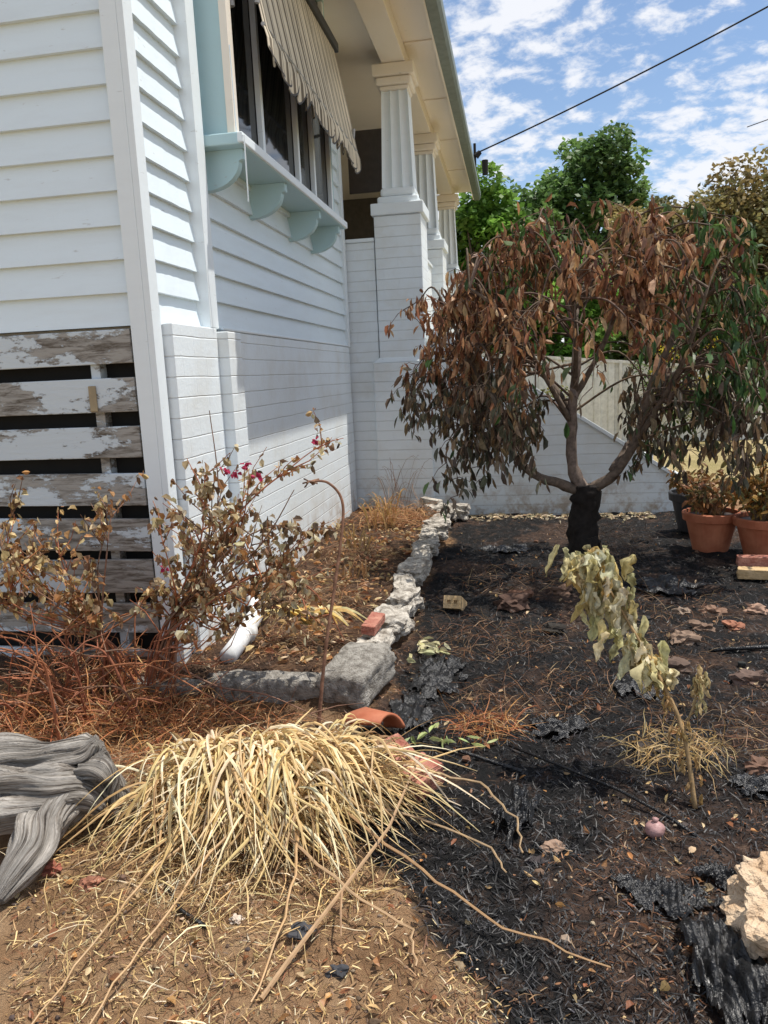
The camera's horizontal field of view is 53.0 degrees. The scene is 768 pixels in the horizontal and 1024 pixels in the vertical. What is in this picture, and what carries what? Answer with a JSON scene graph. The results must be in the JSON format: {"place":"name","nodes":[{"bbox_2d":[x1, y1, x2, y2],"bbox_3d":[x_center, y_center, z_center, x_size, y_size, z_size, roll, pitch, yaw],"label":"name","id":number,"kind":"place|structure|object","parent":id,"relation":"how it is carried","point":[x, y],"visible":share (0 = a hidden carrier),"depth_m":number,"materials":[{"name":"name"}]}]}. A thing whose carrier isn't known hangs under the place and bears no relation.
{"place":"outdoors","nodes":[
{"label":"outdoors","id":0,"kind":"place"},
{"bbox_2d":[161,322,238,653],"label":"brick corner pier","id":1,"kind":"structure","parent":0,"point":[192,369],"depth_m":4.17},
{"bbox_2d":[131,0,201,325],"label":"return weatherboards","id":2,"kind":"object","parent":1,"relation":"on","point":[159,80],"visible":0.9,"depth_m":4.01,"materials":[{"name":"white paint"}]},
{"bbox_2d":[171,0,218,328],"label":"corner post","id":3,"kind":"object","parent":1,"relation":"on","point":[192,123],"visible":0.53,"depth_m":4.28,"materials":[{"name":"white paint"}]},
{"bbox_2d":[337,62,380,199],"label":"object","id":4,"kind":"object","parent":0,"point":[360,119],"depth_m":10.04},
{"bbox_2d":[422,0,473,199],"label":"fascia","id":5,"kind":"structure","parent":4,"relation":"attached to","point":[431,32],"depth_m":8.37,"materials":[{"name":"beige paint"}]},
{"bbox_2d":[425,0,480,200],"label":"gutter","id":6,"kind":"object","parent":5,"relation":"attached to","point":[437,18],"visible":1,"depth_m":8.44,"materials":[{"name":"paint"}]},
{"bbox_3d":[-3.388,-5.908,9.074,8.380,2.160,11.800,-1,10,10],"label":"roof","id":7,"kind":"object","parent":4,"relation":"on","visible":0},
{"bbox_2d":[473,6,767,175],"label":"power line","id":8,"kind":"object","parent":7,"relation":"attached to","point":[478,153],"visible":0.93,"depth_m":13.17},
{"bbox_2d":[343,197,378,239],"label":"verandah far wall","id":9,"kind":"structure","parent":0,"point":[358,218],"depth_m":14.43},
{"bbox_2d":[0,439,767,1023],"bbox_3d":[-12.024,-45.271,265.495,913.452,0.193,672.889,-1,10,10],"label":"ground","id":10,"kind":"structure","parent":0,"point":[488,775],"depth_m":2.58,"materials":[{"name":"soil"}]},
{"bbox_2d":[0,732,134,904],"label":"driftwood log","id":11,"kind":"object","parent":10,"relation":"on","point":[46,788],"visible":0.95,"depth_m":2.62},
{"bbox_2d":[0,328,161,658],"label":"timber pallet screen","id":12,"kind":"object","parent":10,"relation":"on","point":[101,395],"visible":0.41,"depth_m":4.01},
{"bbox_2d":[0,332,161,648],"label":"gaps between slats","id":13,"kind":"object","parent":10,"relation":"on","point":[92,465],"visible":0.2,"depth_m":4.12,"materials":[{"name":"black"}]},
{"bbox_2d":[0,0,129,333],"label":"front weatherboards","id":14,"kind":"object","parent":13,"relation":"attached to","point":[62,266],"visible":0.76,"depth_m":3.79,"materials":[{"name":"white paint"}]},
{"bbox_2d":[0,326,130,335],"bbox_3d":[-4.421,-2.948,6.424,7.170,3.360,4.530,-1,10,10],"label":"trim strip","id":15,"kind":"object","parent":13,"relation":"on","point":[62,331],"depth_m":3.99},
{"bbox_2d":[98,0,178,661],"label":"corner board front","id":16,"kind":"object","parent":10,"relation":"on","point":[119,128],"visible":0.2,"depth_m":3.77,"materials":[{"name":"white paint"}]},
{"bbox_2d":[115,0,191,662],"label":"corner board side","id":17,"kind":"object","parent":10,"relation":"on","point":[138,166],"visible":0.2,"depth_m":3.78,"materials":[{"name":"white paint"}]},
{"bbox_2d":[0,408,361,739],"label":"burnt rose bush","id":18,"kind":"object","parent":10,"relation":"on","point":[201,597],"visible":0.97,"depth_m":3.60,"materials":[{"name":"brown plant"}]},
{"bbox_2d":[217,331,257,618],"bbox_3d":[-0.997,-0.116,4.782,0.300,1.940,0.218,-1,10,10],"label":"brick pier step","id":19,"kind":"object","parent":10,"relation":"on","point":[232,385],"visible":0.26,"depth_m":4.62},
{"bbox_2d":[219,572,264,662],"bbox_3d":[-0.798,0.577,4.518,0.164,0.267,1.074,-3,10,-1],"label":"pvc drain pipe","id":20,"kind":"object","parent":10,"relation":"on","point":[243,639],"visible":0.52,"depth_m":4.16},
{"bbox_2d":[217,331,357,586],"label":"brick base wall","id":21,"kind":"structure","parent":10,"relation":"on","point":[289,384],"depth_m":6.33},
{"bbox_2d":[216,327,347,346],"bbox_3d":[-0.705,-1.454,6.503,0.063,0.018,3.700,-1,10,10],"label":"base cap","id":22,"kind":"object","parent":21,"relation":"on","point":[264,334],"visible":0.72,"depth_m":5.70,"materials":[{"name":"white paint"}]},
{"bbox_2d":[208,138,346,344],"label":"side weatherboards","id":23,"kind":"object","parent":22,"relation":"on","point":[270,278],"visible":0.4,"depth_m":5.73,"materials":[{"name":"white paint"}]},
{"bbox_2d":[205,148,244,193],"bbox_3d":[-0.938,-1.982,4.485,0.270,0.219,0.060,-1,10,10],"label":"sill bracket","id":24,"kind":"object","parent":23,"relation":"attached to","point":[223,169],"visible":0.83,"depth_m":4.45,"materials":[{"name":"teal paint"}]},
{"bbox_2d":[248,182,286,220],"bbox_3d":[-0.800,-2.132,5.290,0.270,0.219,0.060,-1,10,10],"label":"sill bracket","id":25,"kind":"object","parent":23,"relation":"attached to","point":[265,200],"visible":0.94,"depth_m":5.26,"materials":[{"name":"teal paint"}]},
{"bbox_2d":[203,132,345,229],"bbox_3d":[-0.721,-2.349,5.674,0.300,0.065,2.750,-1,10,10],"label":"window sill","id":26,"kind":"structure","parent":23,"relation":"attached to","point":[260,171],"depth_m":5.05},
{"bbox_2d":[218,0,238,132],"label":"window post","id":27,"kind":"object","parent":26,"relation":"on","point":[225,23],"depth_m":4.33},
{"bbox_2d":[248,0,265,151],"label":"window mullion","id":28,"kind":"structure","parent":26,"relation":"on","point":[257,73],"depth_m":4.91},
{"bbox_2d":[237,131,346,228],"bbox_3d":[-0.578,-2.351,5.647,0.032,0.055,2.775,-1,10,10],"label":"window sill nose","id":29,"kind":"object","parent":26,"relation":"attached to","point":[257,150],"depth_m":5.13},
{"bbox_2d":[290,93,301,182],"bbox_3d":[-0.684,-3.308,5.693,0.037,1.730,0.045,-1,10,10],"label":"window mullion","id":30,"kind":"structure","parent":26,"relation":"on","point":[295,131],"depth_m":5.76},
{"bbox_2d":[307,105,316,195],"bbox_3d":[-0.606,-3.392,6.149,0.037,1.730,0.045,-1,10,10],"label":"window mullion","id":31,"kind":"structure","parent":26,"relation":"on","point":[311,153],"depth_m":6.22},
{"bbox_2d":[317,1,333,210],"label":"window mullion","id":32,"kind":"structure","parent":26,"relation":"on","point":[328,154],"depth_m":6.78},
{"bbox_2d":[230,0,327,205],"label":"window glass","id":33,"kind":"object","parent":23,"relation":"attached to","point":[277,119],"visible":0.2,"depth_m":5.26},
{"bbox_2d":[193,0,227,134],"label":"window trim","id":34,"kind":"structure","parent":33,"relation":"attached to","point":[209,59],"depth_m":4.34,"materials":[{"name":"teal paint"}]},
{"bbox_2d":[229,45,248,201],"bbox_3d":[-0.813,-2.183,4.325,0.011,0.850,0.117,-9,12,-32],"label":"awning cord","id":35,"kind":"object","parent":33,"relation":"attached to","point":[236,124],"visible":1,"depth_m":4.33,"materials":[{"name":"fabric"}]},
{"bbox_2d":[258,0,360,172],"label":"striped awning","id":36,"kind":"object","parent":33,"relation":"attached to","point":[295,28],"visible":0.99,"depth_m":5.63,"materials":[{"name":"fabric"}]},
{"bbox_2d":[230,0,357,151],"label":"awning arms","id":37,"kind":"object","parent":36,"relation":"attached to","point":[232,3],"visible":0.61,"depth_m":5.06},
{"bbox_2d":[269,46,360,173],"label":"awning trim","id":38,"kind":"structure","parent":36,"relation":"attached to","point":[300,103],"depth_m":5.35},
{"bbox_2d":[306,0,338,52],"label":"awning hood","id":39,"kind":"object","parent":33,"relation":"attached to","point":[318,15],"visible":0.53,"depth_m":6.41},
{"bbox_2d":[287,210,320,241],"bbox_3d":[-0.642,-2.303,6.211,0.270,0.219,0.060,-1,10,10],"label":"sill bracket","id":40,"kind":"object","parent":23,"relation":"attached to","point":[303,225],"visible":0.96,"depth_m":6.18,"materials":[{"name":"teal paint"}]},
{"bbox_2d":[310,226,339,253],"bbox_3d":[-0.529,-2.426,6.870,0.270,0.219,0.060,-1,10,10],"label":"sill bracket","id":41,"kind":"object","parent":23,"relation":"attached to","point":[323,239],"visible":0.96,"depth_m":6.84,"materials":[{"name":"teal paint"}]},
{"bbox_2d":[334,144,349,346],"bbox_3d":[-0.456,-3.165,7.999,0.048,2.840,0.100,-1,10,10],"label":"corner trim","id":42,"kind":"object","parent":21,"relation":"on","point":[342,241],"visible":0.35,"depth_m":8.04,"materials":[{"name":"white paint"}]},
{"bbox_2d":[133,503,470,709],"bbox_3d":[0.190,0.441,5.883,1.284,0.281,4.927,2,11,22],"label":"stone garden edging","id":43,"kind":"object","parent":10,"relation":"on","point":[362,670],"visible":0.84,"depth_m":3.79,"materials":[{"name":"stone"}]},
{"bbox_2d":[361,612,384,635],"bbox_3d":[-0.060,0.619,4.272,0.083,0.052,0.226,4,15,15],"label":"brick","id":44,"kind":"object","parent":43,"relation":"on","point":[372,624],"visible":0.99,"depth_m":4.22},
{"bbox_2d":[248,605,367,625],"bbox_3d":[-0.423,0.567,4.224,0.669,0.102,0.226,-1,10,10],"label":"wilted lily","id":45,"kind":"object","parent":10,"relation":"on","point":[335,614],"visible":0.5,"depth_m":4.19,"materials":[{"name":"yellow plant"}]},
{"bbox_2d":[31,707,610,1023],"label":"dry grass clump","id":46,"kind":"object","parent":10,"relation":"on","point":[287,776],"visible":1,"depth_m":2.58,"materials":[{"name":"plant"}]},
{"bbox_2d":[302,478,344,727],"bbox_3d":[-0.268,0.407,3.486,0.192,1.104,0.261,-1,10,10],"label":"bent flower stalk","id":47,"kind":"object","parent":10,"relation":"on","point":[314,482],"visible":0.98,"depth_m":3.46,"materials":[{"name":"brown plant"}]},
{"bbox_2d":[345,242,379,507],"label":"verandah parapet","id":48,"kind":"structure","parent":10,"relation":"on","point":[364,349],"depth_m":8.32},
{"bbox_2d":[343,707,405,727],"bbox_3d":[-0.038,0.885,3.311,0.184,0.099,0.257,-18,-26,33],"label":"terracotta pot shard","id":49,"kind":"object","parent":10,"relation":"on","point":[391,720],"visible":0.93,"depth_m":3.27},
{"bbox_2d":[330,455,433,579],"bbox_3d":[-0.012,-0.063,6.968,0.710,0.632,3.132,-1,10,10],"label":"withered iris","id":50,"kind":"object","parent":10,"relation":"on","point":[364,570],"visible":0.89,"depth_m":7.39,"materials":[{"name":"brown plant"}]},
{"bbox_2d":[0,486,767,1023],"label":"dead grass tangle","id":51,"kind":"object","parent":10,"relation":"on","point":[154,726],"visible":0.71,"depth_m":3.41,"materials":[{"name":"plant"}]},
{"bbox_2d":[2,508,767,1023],"bbox_3d":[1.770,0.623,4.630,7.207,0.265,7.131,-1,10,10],"label":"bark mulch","id":52,"kind":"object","parent":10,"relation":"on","point":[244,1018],"visible":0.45,"depth_m":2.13,"materials":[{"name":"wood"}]},
{"bbox_2d":[2,510,767,1023],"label":"leaf litter","id":53,"kind":"object","parent":10,"relation":"on","point":[664,986],"visible":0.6,"depth_m":3.47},
{"bbox_2d":[9,508,767,1023],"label":"gravel and clods","id":54,"kind":"structure","parent":10,"relation":"on","point":[513,600],"depth_m":2.90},
{"bbox_2d":[380,733,414,766],"bbox_3d":[0.057,0.970,3.100,0.093,0.072,0.134,-22,32,-26],"label":"brick","id":55,"kind":"object","parent":10,"relation":"on","point":[401,742],"visible":0.27,"depth_m":3.09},
{"bbox_2d":[373,361,434,508],"bbox_3d":[0.274,-0.785,8.668,0.610,1.780,0.620,-1,10,10],"label":"pier base","id":56,"kind":"object","parent":10,"relation":"on","point":[396,447],"visible":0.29,"depth_m":8.37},
{"bbox_2d":[381,89,416,190],"bbox_3d":[0.148,-3.888,8.109,0.330,0.950,0.330,-1,10,10],"label":"column shaft","id":57,"kind":"object","parent":56,"relation":"on","point":[398,163],"visible":0.79,"depth_m":7.99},
{"bbox_2d":[375,74,414,93],"bbox_3d":[0.123,-4.435,8.012,0.370,0.078,0.370,-1,10,10],"label":"column capital","id":58,"kind":"object","parent":57,"relation":"on","point":[394,80],"visible":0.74,"depth_m":7.85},
{"bbox_2d":[371,60,417,86],"bbox_3d":[0.118,-4.532,7.994,0.430,0.116,0.430,-1,10,10],"label":"column abacus","id":59,"kind":"object","parent":58,"relation":"on","point":[398,68],"depth_m":7.80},
{"bbox_2d":[354,0,454,194],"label":"verandah beam","id":60,"kind":"structure","parent":57,"relation":"on","point":[378,18],"depth_m":7.49,"materials":[{"name":"beige paint"}]},
{"bbox_2d":[374,356,424,362],"bbox_3d":[0.233,-1.685,8.507,0.610,0.050,0.620,-1,10,10],"label":"pier shoulder","id":61,"kind":"object","parent":56,"relation":"on","point":[397,359],"visible":0.54,"depth_m":8.23},
{"bbox_2d":[379,684,438,743],"bbox_3d":[0.122,0.922,3.543,0.242,0.072,0.683,-1,10,10],"label":"melted plastic sheet","id":62,"kind":"object","parent":10,"relation":"on","point":[411,706],"visible":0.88,"depth_m":3.55,"materials":[{"name":"black"}]},
{"bbox_2d":[398,752,444,801],"bbox_3d":[0.137,0.983,2.862,0.118,0.087,0.144,18,31,42],"label":"brick","id":63,"kind":"object","parent":10,"relation":"on","point":[430,783],"visible":0.48,"depth_m":2.83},
{"bbox_2d":[408,654,468,698],"bbox_3d":[0.282,0.835,3.982,0.315,0.080,0.539,-1,10,10],"label":"melted plastic sheet","id":64,"kind":"object","parent":10,"relation":"on","point":[438,673],"visible":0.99,"depth_m":3.96,"materials":[{"name":"black"}]},
{"bbox_2d":[405,636,497,747],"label":"fallen green leaves","id":65,"kind":"object","parent":10,"relation":"on","point":[432,646],"visible":0.98,"depth_m":4.16,"materials":[{"name":"green plant"}]},
{"bbox_2d":[443,595,466,610],"bbox_3d":[0.475,0.619,5.120,0.115,0.085,0.216,1,-17,18],"label":"brick","id":66,"kind":"object","parent":10,"relation":"on","point":[451,602],"visible":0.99,"depth_m":5.03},
{"bbox_2d":[163,645,767,928],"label":"irrigation hose","id":67,"kind":"object","parent":10,"relation":"on","point":[510,767],"visible":0.9,"depth_m":2.99,"materials":[{"name":"black plastic"}]},
{"bbox_2d":[438,160,561,352],"bbox_3d":[2.248,-4.177,16.209,2.774,5.912,2.438,6,13,39],"label":"vine tree","id":68,"kind":"object","parent":10,"relation":"on","point":[479,225],"visible":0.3,"depth_m":15.45,"materials":[{"name":"green plant"}]},
{"bbox_2d":[476,544,530,553],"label":"melted plastic sheet","id":69,"kind":"object","parent":10,"relation":"on","point":[518,548],"visible":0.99,"depth_m":6.67,"materials":[{"name":"black"}]},
{"bbox_2d":[493,784,541,849],"bbox_3d":[0.459,1.042,2.687,0.170,0.077,0.414,2,11,24],"label":"melted plastic sheet","id":70,"kind":"object","parent":10,"relation":"on","point":[522,809],"visible":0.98,"depth_m":2.69,"materials":[{"name":"black"}]},
{"bbox_2d":[483,177,601,329],"bbox_3d":[5.333,-7.579,27.686,5.123,8.240,4.682,-1,10,10],"label":"green tree","id":71,"kind":"object","parent":10,"relation":"on","point":[527,197],"visible":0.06,"depth_m":26.29,"materials":[{"name":"green plant"}]},
{"bbox_2d":[325,512,767,1023],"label":"charred mulch","id":72,"kind":"object","parent":10,"relation":"on","point":[534,952],"visible":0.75,"depth_m":2.53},
{"bbox_2d":[430,336,676,514],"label":"stair wing wall","id":73,"kind":"structure","parent":10,"relation":"on","point":[598,452],"depth_m":8.17,"materials":[{"name":"paint"}]},
{"bbox_2d":[433,331,677,474],"bbox_3d":[1.793,-1.153,8.181,2.560,1.612,0.265,-1,10,10],"label":"wing wall coping","id":74,"kind":"object","parent":73,"relation":"on","point":[602,430],"visible":0.17,"depth_m":8.02,"materials":[{"name":"white paint"}]},
{"bbox_2d":[520,714,592,741],"bbox_3d":[0.754,0.930,3.345,0.331,0.058,0.237,-1,10,10],"label":"melted plastic sheet","id":75,"kind":"object","parent":10,"relation":"on","point":[563,730],"visible":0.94,"depth_m":3.35,"materials":[{"name":"black"}]},
{"bbox_2d":[384,193,767,554],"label":"scorched tree","id":76,"kind":"object","parent":10,"relation":"on","point":[483,388],"visible":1,"depth_m":5.40,"materials":[{"name":"brown plant"}]},
{"bbox_2d":[526,254,631,359],"bbox_3d":[3.943,-3.368,16.402,2.922,4.127,2.220,2,11,25],"label":"green shrub","id":77,"kind":"object","parent":10,"relation":"on","point":[593,310],"visible":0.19,"depth_m":15.80,"materials":[{"name":"green plant"}]},
{"bbox_2d":[524,120,657,275],"bbox_3d":[7.461,-8.741,27.929,4.872,10.247,5.080,-1,10,10],"label":"green tree","id":78,"kind":"object","parent":10,"relation":"on","point":[602,167],"visible":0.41,"depth_m":26.19,"materials":[{"name":"green plant"}]},
{"bbox_2d":[482,353,767,441],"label":"metal sheet fence","id":79,"kind":"object","parent":10,"relation":"on","point":[604,410],"visible":0.12,"depth_m":15.29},
{"bbox_2d":[545,544,710,808],"bbox_3d":[0.913,0.585,2.906,0.648,0.904,0.245,7,14,42],"label":"wilted broadleaf plant","id":80,"kind":"object","parent":10,"relation":"on","point":[590,573],"visible":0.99,"depth_m":2.87,"materials":[{"name":"beige plant"}]},
{"bbox_2d":[609,674,672,701],"bbox_3d":[1.206,0.827,3.661,0.318,0.081,0.333,-1,10,10],"label":"melted plastic sheet","id":81,"kind":"object","parent":10,"relation":"on","point":[628,683],"visible":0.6,"depth_m":3.63,"materials":[{"name":"black"}]},
{"bbox_2d":[599,195,685,278],"bbox_3d":[6.598,-4.849,19.028,2.519,5.801,2.200,-1,10,10],"label":"wattle tree","id":82,"kind":"object","parent":10,"relation":"on","point":[618,208],"visible":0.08,"depth_m":18.35,"materials":[{"name":"green plant"}]},
{"bbox_2d":[644,817,664,838],"bbox_3d":[0.893,1.042,2.536,0.065,0.072,0.061,-1,10,10],"label":"fallen pomegranate","id":83,"kind":"object","parent":10,"relation":"on","point":[654,827],"visible":0.98,"depth_m":2.52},
{"bbox_2d":[606,868,723,918],"bbox_3d":[0.817,1.111,2.255,0.370,0.053,0.171,1,11,19],"label":"melted plastic sheet","id":84,"kind":"object","parent":10,"relation":"on","point":[679,898],"visible":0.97,"depth_m":2.24,"materials":[{"name":"black"}]},
{"bbox_2d":[634,573,705,594],"bbox_3d":[1.955,0.501,5.327,0.550,0.081,0.441,-1,10,10],"label":"melted plastic sheet","id":85,"kind":"object","parent":10,"relation":"on","point":[671,580],"visible":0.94,"depth_m":5.35,"materials":[{"name":"black"}]},
{"bbox_2d":[604,260,751,364],"bbox_3d":[6.078,-3.401,16.444,3.790,4.011,2.292,-1,10,10],"label":"green shrub","id":86,"kind":"object","parent":10,"relation":"on","point":[624,349],"visible":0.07,"depth_m":15.95,"materials":[{"name":"green plant"}]},
{"bbox_2d":[666,462,723,532],"bbox_3d":[2.837,-0.137,7.015,0.513,0.622,0.484,1,11,20],"label":"planter pot","id":87,"kind":"object","parent":10,"relation":"on","point":[677,498],"visible":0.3,"depth_m":6.96,"materials":[{"name":"plastic"}]},
{"bbox_2d":[631,336,758,423],"bbox_3d":[5.790,-2.485,14.330,2.245,1.632,1.390,4,12,34],"label":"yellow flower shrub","id":88,"kind":"object","parent":10,"relation":"on","point":[650,372],"visible":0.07,"depth_m":14.36,"materials":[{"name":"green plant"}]},
{"bbox_2d":[679,476,741,552],"bbox_3d":[2.689,-0.001,6.317,0.514,0.638,0.559,-1,10,10],"label":"terracotta pot","id":89,"kind":"object","parent":10,"relation":"on","point":[707,516],"visible":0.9,"depth_m":6.21,"materials":[{"name":"ceramic"}]},
{"bbox_2d":[689,860,736,890],"bbox_3d":[1.044,1.085,2.293,0.277,0.054,0.109,3,12,30],"label":"melted plastic sheet","id":90,"kind":"object","parent":10,"relation":"on","point":[720,871],"visible":0.56,"depth_m":2.31,"materials":[{"name":"black"}]},
{"bbox_2d":[660,144,767,357],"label":"wattle tree","id":91,"kind":"object","parent":10,"relation":"on","point":[740,202],"visible":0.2,"depth_m":17.37,"materials":[{"name":"green plant"}]},
{"bbox_2d":[665,911,767,1023],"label":"melted plastic sheet","id":92,"kind":"object","parent":10,"relation":"on","point":[721,958],"visible":0.94,"depth_m":1.91,"materials":[{"name":"black"}]},
{"bbox_2d":[715,440,767,554],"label":"potted plant","id":93,"kind":"object","parent":10,"relation":"on","point":[751,523],"visible":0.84,"depth_m":5.92,"materials":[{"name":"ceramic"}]},
{"bbox_2d":[719,851,767,963],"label":"limestone rock","id":94,"kind":"object","parent":10,"relation":"on","point":[743,906],"visible":0.92,"depth_m":2.05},
{"bbox_2d":[728,773,767,799],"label":"melted plastic sheet","id":95,"kind":"object","parent":10,"relation":"on","point":[757,783],"visible":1,"depth_m":2.79,"materials":[{"name":"black"}]},
{"bbox_2d":[736,566,767,579],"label":"brick","id":96,"kind":"object","parent":10,"relation":"on","point":[752,573],"visible":1,"depth_m":5.40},
{"bbox_2d":[736,555,767,566],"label":"brick","id":97,"kind":"object","parent":96,"relation":"on","point":[753,560],"visible":0.99,"depth_m":5.55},
{"bbox_3d":[0.681,-1.227,11.043,0.610,1.780,0.620,-1,10,10],"label":"pier","id":98,"kind":"object","parent":10,"relation":"on","visible":0},
{"bbox_2d":[415,154,438,229],"bbox_3d":[0.555,-4.330,10.484,0.330,0.950,0.330,-1,10,10],"label":"column shaft","id":99,"kind":"object","parent":98,"relation":"on","point":[425,177],"visible":0.55,"depth_m":10.35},
{"bbox_2d":[414,143,437,155],"bbox_3d":[0.530,-4.877,10.387,0.370,0.078,0.370,-1,10,10],"label":"column capital","id":100,"kind":"object","parent":99,"relation":"on","point":[425,147],"visible":0.5,"depth_m":10.21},
{"bbox_2d":[413,132,439,149],"bbox_3d":[0.525,-4.974,10.370,0.430,0.116,0.430,-1,10,10],"label":"column abacus","id":101,"kind":"object","parent":100,"relation":"on","point":[426,138],"depth_m":10.16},
{"bbox_3d":[1.288,-1.886,14.581,0.610,1.780,0.620,-1,10,10],"label":"pier","id":102,"kind":"object","parent":10,"relation":"on","visible":0},
{"bbox_2d":[439,209,457,263],"bbox_3d":[1.161,-4.988,14.023,0.330,0.950,0.330,-1,10,10],"label":"column shaft","id":103,"kind":"object","parent":102,"relation":"on","point":[447,226],"visible":0.61,"depth_m":13.89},
{"bbox_2d":[323,0,470,194],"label":"soffit","id":104,"kind":"structure","parent":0,"point":[357,56],"depth_m":8.13,"materials":[{"name":"beige paint"}]},
{"bbox_2d":[374,213,429,357],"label":"pier","id":105,"kind":"structure","parent":0,"point":[401,255],"depth_m":8.10,"materials":[{"name":"paint"}]},
{"bbox_2d":[370,200,428,221],"bbox_3d":[0.179,-3.196,8.233,0.550,0.118,0.600,-1,10,10],"label":"pier cap","id":106,"kind":"object","parent":105,"relation":"on","point":[400,207],"visible":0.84,"depth_m":7.95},
{"bbox_2d":[377,194,419,202],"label":"column plinth","id":107,"kind":"structure","parent":106,"relation":"on","point":[399,198],"depth_m":8.01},
{"bbox_2d":[380,186,418,196],"bbox_3d":[0.171,-3.377,8.200,0.370,0.088,0.370,-1,10,10],"label":"column base","id":108,"kind":"object","parent":107,"relation":"on","point":[397,191],"visible":0.62,"depth_m":8.03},
{"bbox_2d":[427,249,446,331],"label":"pier","id":109,"kind":"structure","parent":0,"point":[437,258],"depth_m":10.39,"materials":[{"name":"paint"}]},
{"bbox_2d":[427,239,447,253],"bbox_3d":[0.586,-3.638,10.608,0.550,0.118,0.600,-1,10,10],"label":"pier cap","id":110,"kind":"object","parent":109,"relation":"on","point":[437,244],"visible":0.46,"depth_m":10.30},
{"bbox_2d":[438,0,767,347],"label":"sky","id":111,"kind":"structure","parent":0,"point":[520,64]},
{"bbox_3d":[-2.618,-3.611,11.794,0.100,3.300,6.700,-1,10,10],"label":"verandah","id":112,"kind":"object","parent":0,"visible":0},
{"bbox_2d":[348,128,381,193],"bbox_3d":[-0.175,-3.872,8.500,0.450,0.650,0.020,-1,10,10],"label":"verandah blind","id":113,"kind":"object","parent":112,"relation":"attached to","point":[367,178],"visible":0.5,"depth_m":8.49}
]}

